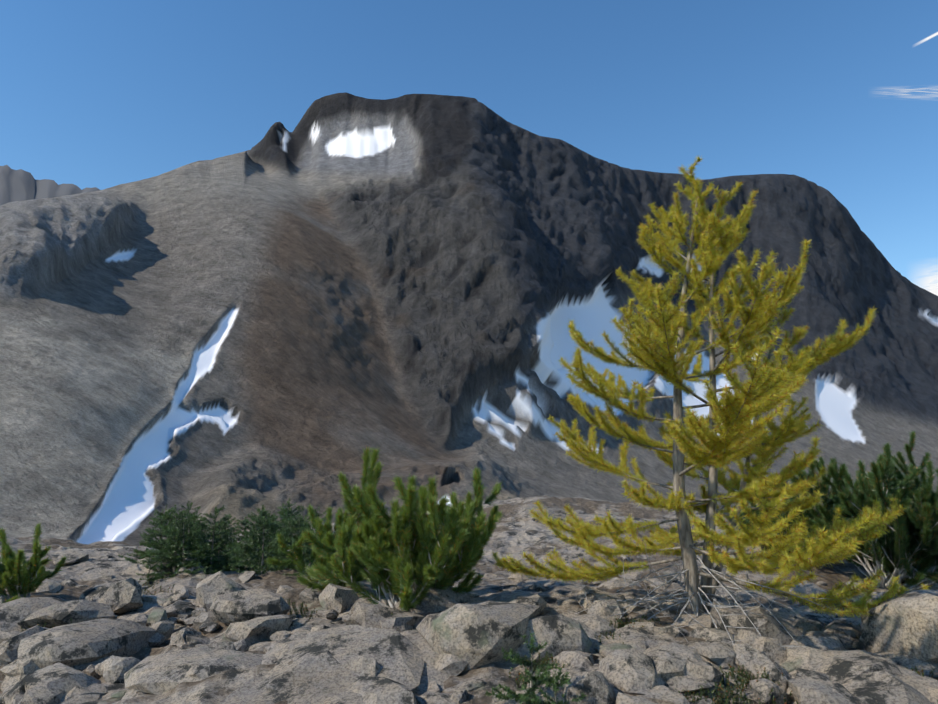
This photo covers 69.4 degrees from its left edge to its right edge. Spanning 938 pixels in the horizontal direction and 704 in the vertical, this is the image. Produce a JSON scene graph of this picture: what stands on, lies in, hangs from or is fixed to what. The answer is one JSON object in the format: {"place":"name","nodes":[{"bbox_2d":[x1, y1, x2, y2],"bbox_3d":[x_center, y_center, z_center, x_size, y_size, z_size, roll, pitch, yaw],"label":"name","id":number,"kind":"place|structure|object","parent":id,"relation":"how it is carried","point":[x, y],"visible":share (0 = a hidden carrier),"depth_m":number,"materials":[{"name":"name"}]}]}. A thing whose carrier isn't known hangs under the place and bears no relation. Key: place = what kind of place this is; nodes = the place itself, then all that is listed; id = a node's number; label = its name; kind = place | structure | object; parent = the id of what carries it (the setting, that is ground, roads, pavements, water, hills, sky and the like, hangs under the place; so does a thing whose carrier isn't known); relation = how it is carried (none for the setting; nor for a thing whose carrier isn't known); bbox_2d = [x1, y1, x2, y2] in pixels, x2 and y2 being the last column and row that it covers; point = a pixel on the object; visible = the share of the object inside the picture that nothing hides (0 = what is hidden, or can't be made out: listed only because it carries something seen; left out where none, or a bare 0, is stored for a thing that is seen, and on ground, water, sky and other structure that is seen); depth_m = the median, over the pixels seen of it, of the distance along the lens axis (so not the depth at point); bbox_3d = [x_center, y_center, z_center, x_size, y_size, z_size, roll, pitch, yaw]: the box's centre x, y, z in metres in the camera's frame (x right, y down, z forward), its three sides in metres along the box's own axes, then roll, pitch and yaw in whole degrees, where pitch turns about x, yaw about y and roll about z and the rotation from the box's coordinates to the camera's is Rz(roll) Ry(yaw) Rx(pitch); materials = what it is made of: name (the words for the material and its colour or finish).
{"place":"outdoors","nodes":[
{"label":"outdoors","id":0,"kind":"place"},
{"bbox_2d":[0,165,99,204],"bbox_3d":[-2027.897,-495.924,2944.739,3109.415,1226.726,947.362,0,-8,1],"label":"distant mountain","id":1,"kind":"structure","parent":0,"point":[19,185],"depth_m":3369.20,"materials":[{"name":"grey stone"}]},
{"bbox_2d":[0,92,937,703],"bbox_3d":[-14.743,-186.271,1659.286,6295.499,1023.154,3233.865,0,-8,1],"label":"mountain terrain","id":2,"kind":"structure","parent":0,"point":[316,300],"depth_m":653.46,"materials":[{"name":"grey stone"}]},
{"bbox_2d":[118,498,585,703],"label":"fir shrub","id":3,"kind":"object","parent":2,"relation":"on","point":[197,548],"depth_m":7.26,"materials":[{"name":"green plant"}]},
{"bbox_2d":[0,534,937,703],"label":"rocks","id":4,"kind":"object","parent":2,"relation":"on","point":[368,653],"visible":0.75,"depth_m":3.81,"materials":[{"name":"stone"}]},
{"bbox_2d":[576,548,848,646],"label":"dead branches","id":5,"kind":"object","parent":4,"relation":"on","point":[665,598],"visible":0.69,"depth_m":4.44,"materials":[{"name":"grey wood"}]},
{"bbox_2d":[0,431,937,611],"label":"pine shrub","id":6,"kind":"object","parent":2,"relation":"on","point":[465,527],"depth_m":5.51,"materials":[{"name":"green plant"}]},
{"bbox_2d":[21,581,937,703],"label":"heather plant mats","id":7,"kind":"object","parent":2,"relation":"on","point":[727,685],"visible":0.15,"depth_m":3.42,"materials":[{"name":"green plant"}]},
{"bbox_2d":[490,154,931,618],"bbox_3d":[1.689,0.248,4.750,2.475,3.388,2.570,6,-10,-38],"label":"larch tree","id":8,"kind":"object","parent":2,"relation":"on","point":[701,431],"depth_m":4.55,"materials":[{"name":"yellow plant"}]},
{"bbox_2d":[0,0,937,285],"label":"sky","id":9,"kind":"structure","parent":0,"point":[100,94],"materials":[{"name":"blue"}]},
{"bbox_2d":[900,88,937,94],"bbox_3d":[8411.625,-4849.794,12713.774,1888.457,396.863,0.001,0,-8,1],"label":"cloud","id":10,"kind":"structure","parent":0,"point":[915,91],"depth_m":12721.90,"materials":[{"name":"white"}]},
{"bbox_2d":[918,268,937,295],"bbox_3d":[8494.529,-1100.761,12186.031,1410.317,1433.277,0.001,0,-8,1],"label":"cloud","id":11,"kind":"structure","parent":0,"point":[929,283],"depth_m":12209.46,"materials":[{"name":"white"}]},
{"bbox_2d":[920,32,937,41],"bbox_3d":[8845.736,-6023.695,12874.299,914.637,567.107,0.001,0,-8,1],"label":"cloud","id":12,"kind":"structure","parent":0,"point":[929,37],"depth_m":12868.43,"materials":[{"name":"white"}]}
]}

